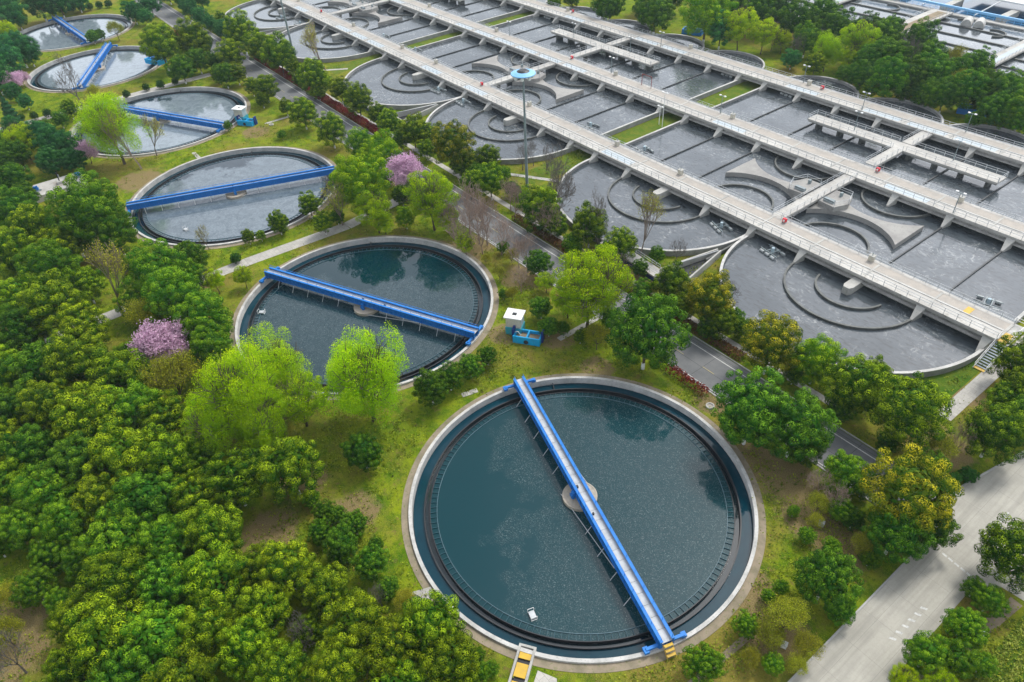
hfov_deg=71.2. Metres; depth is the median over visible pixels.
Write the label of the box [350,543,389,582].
broadleaf tree
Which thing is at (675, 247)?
bare tree
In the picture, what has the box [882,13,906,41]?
broadleaf tree
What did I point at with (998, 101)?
broadleaf tree
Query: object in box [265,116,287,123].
tank link path
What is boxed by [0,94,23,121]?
conifer tree
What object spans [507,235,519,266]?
bare tree
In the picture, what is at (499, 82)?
cross deck
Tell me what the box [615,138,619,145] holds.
gate actuator
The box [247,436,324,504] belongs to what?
camphor tree
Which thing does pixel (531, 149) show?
bare tree
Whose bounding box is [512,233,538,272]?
bare tree
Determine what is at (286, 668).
camphor tree
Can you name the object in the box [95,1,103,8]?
clipped bush
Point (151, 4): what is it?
broadleaf tree
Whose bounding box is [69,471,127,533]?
camphor tree
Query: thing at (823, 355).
camphor tree
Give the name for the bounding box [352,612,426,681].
camphor tree
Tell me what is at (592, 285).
spring tree
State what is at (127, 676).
broadleaf tree
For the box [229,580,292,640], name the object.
camphor tree
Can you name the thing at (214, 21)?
broadleaf tree
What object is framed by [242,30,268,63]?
camphor tree
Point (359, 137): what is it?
camphor tree
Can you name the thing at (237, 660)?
camphor tree
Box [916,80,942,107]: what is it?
broadleaf tree
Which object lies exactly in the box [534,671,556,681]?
paved corner
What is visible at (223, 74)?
broadleaf tree
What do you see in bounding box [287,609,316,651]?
bare tree
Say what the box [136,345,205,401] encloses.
spring tree
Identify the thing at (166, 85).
wood path
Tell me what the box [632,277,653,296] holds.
broadleaf tree
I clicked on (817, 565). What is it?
broadleaf tree
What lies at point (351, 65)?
grass strip
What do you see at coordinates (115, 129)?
budding tree
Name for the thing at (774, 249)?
floating mixer
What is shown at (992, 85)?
broadleaf tree
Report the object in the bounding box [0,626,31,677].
bare tree
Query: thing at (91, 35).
broadleaf tree
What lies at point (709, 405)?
manhole
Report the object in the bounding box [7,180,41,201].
broadleaf tree
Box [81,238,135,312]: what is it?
budding tree
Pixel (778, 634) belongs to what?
spring tree
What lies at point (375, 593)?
bare tree
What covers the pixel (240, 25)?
camphor tree
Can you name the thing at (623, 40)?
cross deck
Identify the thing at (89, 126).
willow tree
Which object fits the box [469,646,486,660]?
broadleaf tree
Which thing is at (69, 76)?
bare tree
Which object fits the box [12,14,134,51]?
settling tank
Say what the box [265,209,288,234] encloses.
camphor tree
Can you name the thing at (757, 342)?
camphor tree
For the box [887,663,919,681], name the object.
spring tree
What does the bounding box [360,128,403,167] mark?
camphor tree
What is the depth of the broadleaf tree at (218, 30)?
241.66 m
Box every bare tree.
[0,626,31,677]
[51,50,84,105]
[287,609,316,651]
[368,581,386,605]
[438,197,459,237]
[444,211,472,251]
[454,174,486,233]
[458,197,492,243]
[469,216,491,254]
[472,196,500,245]
[488,209,517,254]
[499,177,516,210]
[507,176,526,220]
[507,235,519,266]
[510,266,530,293]
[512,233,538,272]
[516,141,528,169]
[527,139,535,165]
[530,200,555,234]
[538,201,561,236]
[541,143,554,170]
[543,136,575,214]
[547,173,573,223]
[581,191,607,244]
[669,238,686,257]
[727,276,741,306]
[786,33,806,53]
[806,465,834,493]
[826,481,851,511]
[897,33,922,59]
[947,420,976,456]
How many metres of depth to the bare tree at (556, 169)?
139.58 m
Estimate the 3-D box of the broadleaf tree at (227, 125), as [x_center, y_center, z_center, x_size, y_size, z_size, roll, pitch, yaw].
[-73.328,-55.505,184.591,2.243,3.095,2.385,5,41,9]
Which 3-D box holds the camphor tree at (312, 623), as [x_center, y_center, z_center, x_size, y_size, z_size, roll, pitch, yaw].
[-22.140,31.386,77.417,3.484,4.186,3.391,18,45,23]
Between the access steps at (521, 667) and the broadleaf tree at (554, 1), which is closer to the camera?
the access steps at (521, 667)
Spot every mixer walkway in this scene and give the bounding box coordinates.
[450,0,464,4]
[550,25,659,69]
[807,109,1008,187]
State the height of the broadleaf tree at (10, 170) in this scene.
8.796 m
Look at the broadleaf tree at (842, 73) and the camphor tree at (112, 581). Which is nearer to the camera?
the camphor tree at (112, 581)
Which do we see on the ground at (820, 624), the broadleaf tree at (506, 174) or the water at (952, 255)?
the broadleaf tree at (506, 174)
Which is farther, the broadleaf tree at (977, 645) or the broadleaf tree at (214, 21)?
the broadleaf tree at (214, 21)
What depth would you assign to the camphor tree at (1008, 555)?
76.97 m
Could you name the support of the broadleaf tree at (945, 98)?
on the ground at (820, 624)
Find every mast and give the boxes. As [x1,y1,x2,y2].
[280,0,292,46]
[511,68,535,188]
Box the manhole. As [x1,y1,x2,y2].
[706,402,714,409]
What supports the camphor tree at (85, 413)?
on the ground at (820, 624)
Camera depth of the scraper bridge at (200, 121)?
190.60 m
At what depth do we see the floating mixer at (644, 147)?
164.64 m
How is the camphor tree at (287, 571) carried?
on the ground at (820, 624)
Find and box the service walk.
[883,0,1023,28]
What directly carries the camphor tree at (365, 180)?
on the ground at (820, 624)
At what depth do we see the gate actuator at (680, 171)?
150.55 m
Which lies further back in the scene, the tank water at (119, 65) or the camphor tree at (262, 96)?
the tank water at (119, 65)
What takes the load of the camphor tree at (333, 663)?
on the ground at (820, 624)
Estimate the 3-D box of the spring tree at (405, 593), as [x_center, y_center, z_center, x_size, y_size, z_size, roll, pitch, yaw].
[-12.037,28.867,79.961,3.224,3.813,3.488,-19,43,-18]
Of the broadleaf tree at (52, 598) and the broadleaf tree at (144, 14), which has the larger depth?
the broadleaf tree at (144, 14)
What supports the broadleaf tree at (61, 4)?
on the ground at (820, 624)
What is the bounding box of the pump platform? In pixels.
[33,172,87,202]
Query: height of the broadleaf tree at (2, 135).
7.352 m
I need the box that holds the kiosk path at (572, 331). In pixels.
[557,316,600,340]
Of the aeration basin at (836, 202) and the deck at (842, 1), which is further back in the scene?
the deck at (842, 1)
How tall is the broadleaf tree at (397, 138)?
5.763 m
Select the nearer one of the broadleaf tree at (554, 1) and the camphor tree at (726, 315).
the camphor tree at (726, 315)
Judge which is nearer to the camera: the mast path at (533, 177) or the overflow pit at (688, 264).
the overflow pit at (688, 264)
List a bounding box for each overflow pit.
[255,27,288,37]
[395,103,438,119]
[660,248,721,282]
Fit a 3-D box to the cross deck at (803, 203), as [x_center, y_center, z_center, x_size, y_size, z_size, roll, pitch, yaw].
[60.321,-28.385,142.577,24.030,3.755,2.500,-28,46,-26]
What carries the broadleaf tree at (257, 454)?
on the ground at (820, 624)
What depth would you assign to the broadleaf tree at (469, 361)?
107.53 m
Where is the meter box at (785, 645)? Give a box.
[781,640,788,649]
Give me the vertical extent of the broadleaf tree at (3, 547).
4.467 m
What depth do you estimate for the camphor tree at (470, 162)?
157.32 m
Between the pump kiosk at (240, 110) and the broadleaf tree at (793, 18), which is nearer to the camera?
the pump kiosk at (240, 110)
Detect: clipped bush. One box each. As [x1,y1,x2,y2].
[29,111,38,118]
[42,108,50,116]
[85,3,93,9]
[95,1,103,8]
[104,0,112,7]
[122,90,130,97]
[142,83,149,90]
[156,80,164,88]
[171,78,178,84]
[230,252,241,263]
[948,471,962,483]
[957,465,980,482]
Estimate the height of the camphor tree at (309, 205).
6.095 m
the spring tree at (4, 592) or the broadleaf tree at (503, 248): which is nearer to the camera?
the spring tree at (4, 592)
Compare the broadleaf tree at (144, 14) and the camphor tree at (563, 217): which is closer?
the camphor tree at (563, 217)
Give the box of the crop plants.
[975,621,1023,681]
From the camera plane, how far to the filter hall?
224.07 m
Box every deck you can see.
[270,0,1016,345]
[327,0,388,17]
[388,0,1023,248]
[483,58,555,88]
[498,0,1023,167]
[569,43,601,59]
[606,33,630,47]
[772,169,856,219]
[802,0,850,6]
[864,143,903,167]
[900,5,953,33]
[902,126,933,146]
[987,37,1023,67]
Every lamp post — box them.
[953,139,964,160]
[953,190,966,212]
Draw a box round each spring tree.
[0,19,17,43]
[0,579,19,608]
[0,613,26,650]
[1,120,37,159]
[83,83,99,95]
[105,20,123,39]
[119,298,167,327]
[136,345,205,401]
[201,265,225,293]
[232,264,252,288]
[268,371,331,426]
[302,537,317,553]
[353,189,394,233]
[375,216,393,233]
[392,586,415,612]
[402,168,460,230]
[431,203,459,233]
[455,232,475,254]
[480,253,491,261]
[492,263,508,278]
[503,247,519,264]
[503,286,517,300]
[533,271,556,292]
[549,286,580,317]
[552,239,635,327]
[584,321,610,349]
[646,282,658,295]
[724,3,761,50]
[738,644,761,668]
[751,16,780,53]
[754,615,790,656]
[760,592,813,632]
[772,28,792,52]
[786,650,809,675]
[791,627,825,664]
[805,510,824,528]
[808,490,832,514]
[838,16,882,50]
[838,45,860,67]
[850,529,877,556]
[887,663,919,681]
[920,664,958,681]
[922,430,962,459]
[945,43,969,59]
[949,66,972,82]
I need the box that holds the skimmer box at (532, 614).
[527,607,537,620]
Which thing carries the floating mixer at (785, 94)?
on the water at (952, 255)
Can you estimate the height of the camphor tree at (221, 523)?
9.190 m
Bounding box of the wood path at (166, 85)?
[0,72,211,129]
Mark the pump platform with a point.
(45, 186)
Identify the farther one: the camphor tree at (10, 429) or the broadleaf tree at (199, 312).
the broadleaf tree at (199, 312)
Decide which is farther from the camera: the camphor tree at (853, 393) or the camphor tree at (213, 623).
the camphor tree at (853, 393)
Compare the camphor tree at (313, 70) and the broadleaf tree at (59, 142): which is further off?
the camphor tree at (313, 70)
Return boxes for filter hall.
[895,0,1023,22]
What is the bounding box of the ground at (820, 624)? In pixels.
[0,0,1023,681]
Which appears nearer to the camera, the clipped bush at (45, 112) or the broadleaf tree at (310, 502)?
the broadleaf tree at (310, 502)
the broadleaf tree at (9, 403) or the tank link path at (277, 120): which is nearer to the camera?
the broadleaf tree at (9, 403)
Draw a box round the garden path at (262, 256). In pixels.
[45,199,402,344]
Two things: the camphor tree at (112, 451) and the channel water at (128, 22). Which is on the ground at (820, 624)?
the camphor tree at (112, 451)
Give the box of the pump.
[32,186,41,191]
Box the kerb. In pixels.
[151,3,1022,681]
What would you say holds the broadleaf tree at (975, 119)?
on the ground at (820, 624)
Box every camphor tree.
[0,226,37,280]
[0,269,39,321]
[0,344,38,394]
[0,417,28,463]
[0,456,35,506]
[4,202,59,245]
[15,268,93,338]
[15,378,82,432]
[34,226,85,266]
[39,327,116,391]
[40,646,100,681]
[42,298,111,341]
[47,593,90,647]
[48,377,132,443]
[59,98,78,119]
[62,589,153,681]
[65,265,108,303]
[68,545,160,616]
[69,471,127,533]
[81,346,153,402]
[82,416,163,492]
[124,422,203,492]
[132,388,195,443]
[138,21,183,70]
[139,644,220,681]
[166,539,248,612]
[167,466,226,524]
[173,15,213,54]
[176,499,245,557]
[176,588,240,658]
[200,448,263,510]
[209,67,219,80]
[214,10,225,19]
[214,37,246,63]
[214,614,277,681]
[222,7,259,54]
[227,61,246,84]
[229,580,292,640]
[231,540,276,589]
[240,228,254,244]
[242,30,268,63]
[242,76,255,96]
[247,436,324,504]
[247,637,313,681]
[251,74,280,97]
[251,539,319,602]
[255,89,269,107]
[255,230,266,240]
[259,30,297,76]
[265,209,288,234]
[278,97,292,114]
[285,58,301,74]
[285,96,318,129]
[290,613,322,645]
[291,69,302,84]
[294,561,350,619]
[295,57,329,94]
[297,189,322,216]
[307,632,372,681]
[309,83,327,99]
[311,210,333,234]
[313,111,346,147]
[318,586,389,664]
[327,75,349,102]
[327,166,345,193]
[328,148,393,215]
[343,80,372,115]
[344,126,371,155]
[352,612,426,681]
[353,146,377,171]
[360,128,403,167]
[368,100,386,122]
[369,654,427,681]
[376,107,399,137]
[393,589,466,671]
[395,204,416,228]
[397,111,428,150]
[414,627,479,681]
[416,139,434,159]
[417,122,438,141]
[430,119,476,167]
[450,155,469,176]
[460,169,480,194]
[465,149,480,169]
[474,144,501,168]
[474,161,504,199]
[517,184,562,232]
[542,211,567,235]
[570,199,608,247]
[573,327,586,343]
[602,225,638,260]
[651,259,690,295]
[669,290,692,318]
[678,0,738,42]
[682,268,735,324]
[706,307,739,339]
[739,309,804,378]
[789,332,848,385]
[802,50,830,73]
[819,352,889,413]
[858,443,964,537]
[861,80,879,96]
[861,354,893,378]
[866,371,955,447]
[960,398,1023,465]
[971,101,983,111]
[973,512,1023,593]
[985,380,1023,411]
[986,331,1023,378]
[995,366,1023,402]
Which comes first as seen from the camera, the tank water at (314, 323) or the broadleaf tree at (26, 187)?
the tank water at (314, 323)
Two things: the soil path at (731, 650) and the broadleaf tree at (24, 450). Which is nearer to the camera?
the soil path at (731, 650)
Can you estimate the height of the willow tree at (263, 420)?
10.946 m
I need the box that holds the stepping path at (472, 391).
[461,388,477,396]
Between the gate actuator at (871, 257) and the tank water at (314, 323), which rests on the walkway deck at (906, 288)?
the gate actuator at (871, 257)
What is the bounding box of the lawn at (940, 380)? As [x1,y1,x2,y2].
[860,350,995,432]
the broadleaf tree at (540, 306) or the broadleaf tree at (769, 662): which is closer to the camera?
the broadleaf tree at (769, 662)
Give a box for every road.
[135,0,916,501]
[791,454,1023,681]
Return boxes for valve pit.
[144,56,165,65]
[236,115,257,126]
[512,325,543,346]
[682,26,703,35]
[956,103,985,117]
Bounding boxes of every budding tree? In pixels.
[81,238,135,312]
[95,101,141,168]
[137,113,166,155]
[195,225,209,249]
[299,21,325,69]
[320,177,349,225]
[636,189,666,255]
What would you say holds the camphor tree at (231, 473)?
on the ground at (820, 624)
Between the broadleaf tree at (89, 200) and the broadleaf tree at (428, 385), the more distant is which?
the broadleaf tree at (89, 200)
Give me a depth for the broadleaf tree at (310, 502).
91.21 m
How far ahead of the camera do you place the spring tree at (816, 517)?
85.39 m
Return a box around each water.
[24,17,130,33]
[26,18,124,49]
[30,49,146,87]
[38,51,151,89]
[75,91,244,143]
[83,93,235,152]
[132,151,333,243]
[140,164,328,241]
[143,155,325,241]
[229,0,545,57]
[240,242,490,391]
[249,253,481,386]
[253,247,477,383]
[345,9,762,158]
[413,383,752,658]
[425,391,739,646]
[431,393,733,640]
[560,78,1023,370]
[742,0,1023,76]
[900,0,1023,26]
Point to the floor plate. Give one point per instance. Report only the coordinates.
(968, 310)
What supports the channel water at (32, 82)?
in the settling tank at (33, 73)
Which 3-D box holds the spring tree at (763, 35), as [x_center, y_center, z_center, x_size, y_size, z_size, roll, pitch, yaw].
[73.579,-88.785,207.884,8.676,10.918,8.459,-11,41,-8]
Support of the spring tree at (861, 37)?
on the ground at (820, 624)
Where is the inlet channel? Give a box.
[600,238,660,283]
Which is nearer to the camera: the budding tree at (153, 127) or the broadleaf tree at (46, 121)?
the budding tree at (153, 127)
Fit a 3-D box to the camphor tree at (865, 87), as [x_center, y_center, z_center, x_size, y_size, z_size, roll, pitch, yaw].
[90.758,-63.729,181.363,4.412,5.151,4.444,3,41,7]
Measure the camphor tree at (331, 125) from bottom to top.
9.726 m
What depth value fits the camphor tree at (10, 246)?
129.91 m
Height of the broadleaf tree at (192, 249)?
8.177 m
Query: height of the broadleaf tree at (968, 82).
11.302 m
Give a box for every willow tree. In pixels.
[69,91,152,164]
[179,382,248,456]
[184,334,284,438]
[231,383,287,452]
[236,320,312,409]
[317,322,412,427]
[813,29,845,71]
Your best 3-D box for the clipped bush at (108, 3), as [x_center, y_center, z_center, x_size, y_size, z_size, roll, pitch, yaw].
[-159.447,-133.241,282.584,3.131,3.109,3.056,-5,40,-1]
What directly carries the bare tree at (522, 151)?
on the ground at (820, 624)
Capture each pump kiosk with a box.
[231,105,248,120]
[503,308,525,334]
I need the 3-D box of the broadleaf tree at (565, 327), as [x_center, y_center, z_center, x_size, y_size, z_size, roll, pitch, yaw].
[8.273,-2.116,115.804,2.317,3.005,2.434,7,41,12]
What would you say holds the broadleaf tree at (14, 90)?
on the ground at (820, 624)
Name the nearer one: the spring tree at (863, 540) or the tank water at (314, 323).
the spring tree at (863, 540)
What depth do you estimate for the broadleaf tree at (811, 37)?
202.06 m
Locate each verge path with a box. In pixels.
[279,66,613,267]
[688,316,829,403]
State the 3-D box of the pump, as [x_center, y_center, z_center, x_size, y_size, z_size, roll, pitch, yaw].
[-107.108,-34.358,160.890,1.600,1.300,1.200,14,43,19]
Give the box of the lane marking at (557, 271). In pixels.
[161,11,853,465]
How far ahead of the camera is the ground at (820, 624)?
104.08 m
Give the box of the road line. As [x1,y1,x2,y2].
[154,6,885,498]
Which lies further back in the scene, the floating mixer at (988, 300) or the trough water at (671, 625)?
the floating mixer at (988, 300)
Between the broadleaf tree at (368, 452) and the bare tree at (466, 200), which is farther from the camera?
the bare tree at (466, 200)
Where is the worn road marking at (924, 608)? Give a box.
[889,512,1008,640]
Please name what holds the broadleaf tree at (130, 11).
on the ground at (820, 624)
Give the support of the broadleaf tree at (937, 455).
on the ground at (820, 624)
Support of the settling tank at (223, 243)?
on the ground at (820, 624)
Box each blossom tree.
[0,68,24,85]
[17,70,30,86]
[73,140,98,163]
[124,316,188,359]
[385,147,427,185]
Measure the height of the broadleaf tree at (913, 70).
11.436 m
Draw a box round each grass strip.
[326,11,534,73]
[520,81,760,184]
[971,615,1023,681]
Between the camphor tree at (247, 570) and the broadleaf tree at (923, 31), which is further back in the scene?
the broadleaf tree at (923, 31)
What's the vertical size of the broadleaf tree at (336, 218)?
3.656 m
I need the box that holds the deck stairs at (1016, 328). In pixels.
[972,318,1023,372]
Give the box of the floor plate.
[963,306,974,313]
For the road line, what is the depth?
127.45 m
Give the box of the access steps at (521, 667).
[508,643,536,681]
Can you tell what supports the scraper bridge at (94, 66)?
on the settling tank at (33, 73)
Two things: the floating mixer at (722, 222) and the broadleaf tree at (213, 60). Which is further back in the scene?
the broadleaf tree at (213, 60)
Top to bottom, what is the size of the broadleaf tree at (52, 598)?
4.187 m
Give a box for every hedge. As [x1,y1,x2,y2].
[196,20,227,39]
[251,53,386,136]
[511,213,746,361]
[665,363,709,395]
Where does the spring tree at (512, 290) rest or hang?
on the ground at (820, 624)
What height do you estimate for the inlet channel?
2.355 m
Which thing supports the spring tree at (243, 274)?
on the ground at (820, 624)
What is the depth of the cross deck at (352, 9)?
258.23 m
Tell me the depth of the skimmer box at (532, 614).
80.07 m
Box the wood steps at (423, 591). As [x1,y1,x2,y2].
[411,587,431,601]
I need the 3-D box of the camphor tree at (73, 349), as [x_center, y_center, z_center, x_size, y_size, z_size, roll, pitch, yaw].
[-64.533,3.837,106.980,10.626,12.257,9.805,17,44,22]
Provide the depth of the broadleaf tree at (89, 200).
134.01 m
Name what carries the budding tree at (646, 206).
on the ground at (820, 624)
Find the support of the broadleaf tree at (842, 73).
on the ground at (820, 624)
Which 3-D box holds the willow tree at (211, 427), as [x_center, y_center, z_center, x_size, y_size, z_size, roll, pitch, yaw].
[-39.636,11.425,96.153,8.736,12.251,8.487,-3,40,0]
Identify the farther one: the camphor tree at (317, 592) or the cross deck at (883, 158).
the cross deck at (883, 158)
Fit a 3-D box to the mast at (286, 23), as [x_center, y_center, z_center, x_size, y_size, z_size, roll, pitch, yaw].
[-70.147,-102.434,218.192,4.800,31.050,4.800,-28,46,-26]
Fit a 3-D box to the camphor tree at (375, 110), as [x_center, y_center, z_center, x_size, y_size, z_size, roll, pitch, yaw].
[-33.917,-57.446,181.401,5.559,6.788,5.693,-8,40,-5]
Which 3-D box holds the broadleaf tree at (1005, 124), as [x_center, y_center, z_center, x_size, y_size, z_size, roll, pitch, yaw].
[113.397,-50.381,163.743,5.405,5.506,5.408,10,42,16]
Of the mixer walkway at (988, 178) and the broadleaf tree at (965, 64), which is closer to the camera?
the mixer walkway at (988, 178)
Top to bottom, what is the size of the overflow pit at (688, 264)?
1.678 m
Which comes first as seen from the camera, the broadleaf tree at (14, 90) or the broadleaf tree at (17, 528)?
the broadleaf tree at (17, 528)
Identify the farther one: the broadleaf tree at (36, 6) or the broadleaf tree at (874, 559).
the broadleaf tree at (36, 6)
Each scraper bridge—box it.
[48,15,95,44]
[72,41,117,89]
[102,102,224,132]
[126,164,334,213]
[259,265,483,345]
[503,375,686,660]
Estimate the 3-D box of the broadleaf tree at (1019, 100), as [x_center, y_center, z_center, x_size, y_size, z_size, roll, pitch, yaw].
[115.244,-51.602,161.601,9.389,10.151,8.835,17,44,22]
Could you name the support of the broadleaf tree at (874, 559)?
on the ground at (820, 624)
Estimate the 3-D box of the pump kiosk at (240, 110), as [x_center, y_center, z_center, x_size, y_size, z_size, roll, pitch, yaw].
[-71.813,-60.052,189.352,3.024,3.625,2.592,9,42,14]
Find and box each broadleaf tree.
[0,0,29,26]
[0,14,11,27]
[0,30,37,67]
[0,34,26,70]
[0,60,13,94]
[0,81,22,99]
[0,115,21,129]
[0,129,7,147]
[0,138,32,168]
[0,144,18,165]
[0,162,35,195]
[0,184,41,227]
[0,302,51,357]
[0,335,79,394]
[0,380,39,433]
[0,423,63,477]
[0,499,58,551]
[0,531,16,558]
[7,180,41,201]
[8,460,78,526]
[8,566,60,608]
[9,4,27,29]
[11,164,26,178]
[12,238,83,298]
[15,93,33,109]
[19,0,55,21]
[19,120,54,150]
[20,41,42,66]
[26,533,75,576]
[31,125,78,153]
[31,496,96,549]
[33,145,64,176]
[34,118,55,127]
[36,430,111,500]
[41,0,74,17]
[42,206,94,256]
[42,586,75,614]
[43,167,128,250]
[50,109,68,127]
[55,147,87,171]
[60,536,106,586]
[68,0,89,12]
[75,506,162,576]
[83,644,164,681]
[84,29,99,43]
[84,204,137,256]
[95,28,105,39]
[95,378,167,437]
[95,468,191,534]
[103,599,205,679]
[111,284,146,319]
[112,340,151,365]
[120,0,141,23]
[122,237,189,294]
[128,511,197,568]
[129,551,201,621]
[136,7,154,22]
[137,0,162,15]
[140,266,212,325]
[163,54,196,83]
[171,240,209,272]
[171,431,220,474]
[172,290,234,348]
[178,0,197,15]
[179,258,207,289]
[185,47,210,73]
[185,319,233,371]
[190,6,208,23]
[195,0,209,8]
[201,14,216,29]
[205,51,222,66]
[212,62,237,88]
[213,18,227,30]
[213,19,227,39]
[223,120,232,130]
[238,447,263,473]
[276,130,286,138]
[301,488,321,508]
[306,516,331,546]
[311,498,336,521]
[321,523,357,564]
[325,504,348,525]
[328,210,344,224]
[339,431,383,472]
[339,508,367,537]
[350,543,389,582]
[367,536,383,551]
[377,163,393,182]
[377,575,399,602]
[391,184,411,204]
[392,128,407,149]
[411,368,449,406]
[438,360,464,391]
[457,353,485,379]
[468,161,486,178]
[468,660,490,681]
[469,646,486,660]
[476,346,497,364]
[485,658,499,678]
[496,241,509,252]
[497,165,511,182]
[497,288,507,298]
[504,181,519,197]
[512,186,531,203]
[522,249,553,277]
[528,296,552,318]
[537,316,558,336]
[548,0,560,5]
[553,219,567,236]
[557,320,569,334]
[561,232,580,251]
[563,0,578,7]
[566,241,582,256]
[590,0,622,20]
[594,240,621,265]
[596,0,625,18]
[597,303,620,328]
[605,289,692,369]
[631,0,666,24]
[631,257,648,276]
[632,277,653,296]
[635,0,675,33]
[648,245,665,263]
[667,0,682,9]
[681,641,725,681]
[696,315,719,338]
[706,9,735,49]
[709,365,794,447]
[724,0,747,15]
[731,306,745,318]
[731,608,759,638]
[733,316,753,338]
[739,0,777,28]
[756,387,841,463]
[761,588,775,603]
[761,650,784,676]
[767,0,797,26]
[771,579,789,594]
[776,0,822,45]
[780,48,802,69]
[781,364,805,385]
[786,421,826,467]
[787,504,800,517]
[791,545,864,612]
[792,20,821,57]
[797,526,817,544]
[803,0,838,28]
[817,5,857,51]
[818,449,868,496]
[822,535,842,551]
[823,594,857,626]
[826,397,857,422]
[827,495,854,522]
[835,64,852,81]
[841,506,866,530]
[846,59,875,90]
[851,39,887,74]
[852,483,872,500]
[856,10,881,38]
[857,546,884,570]
[860,502,936,563]
[865,53,909,97]
[869,16,904,47]
[872,36,913,66]
[875,429,900,453]
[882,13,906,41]
[893,86,911,100]
[894,54,933,95]
[900,16,941,53]
[901,630,952,674]
[909,81,929,103]
[909,503,964,550]
[910,39,949,72]
[913,446,952,477]
[916,48,955,84]
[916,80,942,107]
[928,75,964,112]
[933,638,981,679]
[940,606,989,648]
[943,53,973,88]
[949,67,992,109]
[959,44,997,72]
[959,575,988,599]
[962,627,987,648]
[964,110,982,125]
[970,582,1012,617]
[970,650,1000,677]
[971,68,1010,108]
[976,90,1017,125]
[990,76,1023,110]
[993,111,1018,129]
[998,66,1023,88]
[1001,89,1023,130]
[1001,394,1023,433]
[1009,110,1023,132]
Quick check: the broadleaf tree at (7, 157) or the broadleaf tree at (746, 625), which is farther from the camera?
the broadleaf tree at (7, 157)
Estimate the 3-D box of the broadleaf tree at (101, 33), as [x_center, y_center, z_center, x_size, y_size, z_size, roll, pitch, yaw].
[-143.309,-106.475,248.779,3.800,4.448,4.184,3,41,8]
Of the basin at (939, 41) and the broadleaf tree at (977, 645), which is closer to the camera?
the broadleaf tree at (977, 645)
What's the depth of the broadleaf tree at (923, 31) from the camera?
193.06 m
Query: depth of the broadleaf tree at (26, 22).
263.20 m
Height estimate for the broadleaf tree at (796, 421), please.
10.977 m
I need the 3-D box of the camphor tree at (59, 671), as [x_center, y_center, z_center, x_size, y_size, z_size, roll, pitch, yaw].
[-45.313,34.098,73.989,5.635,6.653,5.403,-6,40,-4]
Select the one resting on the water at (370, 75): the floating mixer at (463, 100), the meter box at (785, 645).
the floating mixer at (463, 100)
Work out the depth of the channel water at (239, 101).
206.49 m
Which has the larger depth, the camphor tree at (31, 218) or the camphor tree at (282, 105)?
the camphor tree at (282, 105)
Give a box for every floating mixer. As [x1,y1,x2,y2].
[430,87,446,93]
[455,98,471,105]
[582,121,599,129]
[635,144,653,152]
[710,219,732,232]
[759,244,785,259]
[780,91,793,97]
[973,295,1003,311]
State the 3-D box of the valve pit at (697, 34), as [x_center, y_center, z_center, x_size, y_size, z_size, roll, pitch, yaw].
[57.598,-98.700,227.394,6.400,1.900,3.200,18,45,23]
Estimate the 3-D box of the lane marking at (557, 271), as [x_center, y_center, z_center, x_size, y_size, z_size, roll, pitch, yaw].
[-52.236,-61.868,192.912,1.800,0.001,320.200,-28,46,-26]
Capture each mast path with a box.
[304,68,347,71]
[503,172,552,181]
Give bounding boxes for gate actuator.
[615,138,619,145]
[677,168,683,174]
[730,111,735,118]
[868,252,876,261]
[958,194,965,202]
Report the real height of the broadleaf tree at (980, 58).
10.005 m
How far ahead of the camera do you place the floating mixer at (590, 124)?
176.02 m
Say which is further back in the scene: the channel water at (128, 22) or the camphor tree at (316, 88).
the channel water at (128, 22)
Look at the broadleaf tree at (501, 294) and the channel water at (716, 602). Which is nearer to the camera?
the channel water at (716, 602)
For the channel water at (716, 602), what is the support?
in the settling tank at (711, 625)
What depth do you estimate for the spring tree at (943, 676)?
69.53 m
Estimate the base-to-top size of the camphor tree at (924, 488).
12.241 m
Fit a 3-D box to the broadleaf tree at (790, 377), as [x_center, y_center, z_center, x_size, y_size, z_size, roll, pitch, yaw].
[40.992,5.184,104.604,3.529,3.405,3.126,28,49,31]
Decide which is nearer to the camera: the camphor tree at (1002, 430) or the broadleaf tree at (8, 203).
the camphor tree at (1002, 430)
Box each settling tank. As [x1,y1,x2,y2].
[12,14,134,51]
[24,46,161,92]
[69,86,250,158]
[125,146,335,249]
[230,235,498,399]
[401,373,765,672]
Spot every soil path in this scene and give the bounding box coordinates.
[688,630,755,681]
[917,597,1021,681]
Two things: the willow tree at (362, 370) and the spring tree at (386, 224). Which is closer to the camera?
the willow tree at (362, 370)
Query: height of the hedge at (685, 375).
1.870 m
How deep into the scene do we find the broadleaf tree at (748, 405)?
91.32 m
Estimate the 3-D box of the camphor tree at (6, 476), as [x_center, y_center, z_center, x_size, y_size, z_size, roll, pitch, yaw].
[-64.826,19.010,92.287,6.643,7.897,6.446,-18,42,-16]
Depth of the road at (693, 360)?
123.24 m
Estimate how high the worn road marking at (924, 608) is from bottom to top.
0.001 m
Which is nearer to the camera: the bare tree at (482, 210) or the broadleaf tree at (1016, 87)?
the bare tree at (482, 210)
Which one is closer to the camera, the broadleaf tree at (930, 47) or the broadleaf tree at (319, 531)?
the broadleaf tree at (319, 531)
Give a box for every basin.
[225,0,547,62]
[344,6,764,164]
[557,75,1023,378]
[696,0,1023,77]

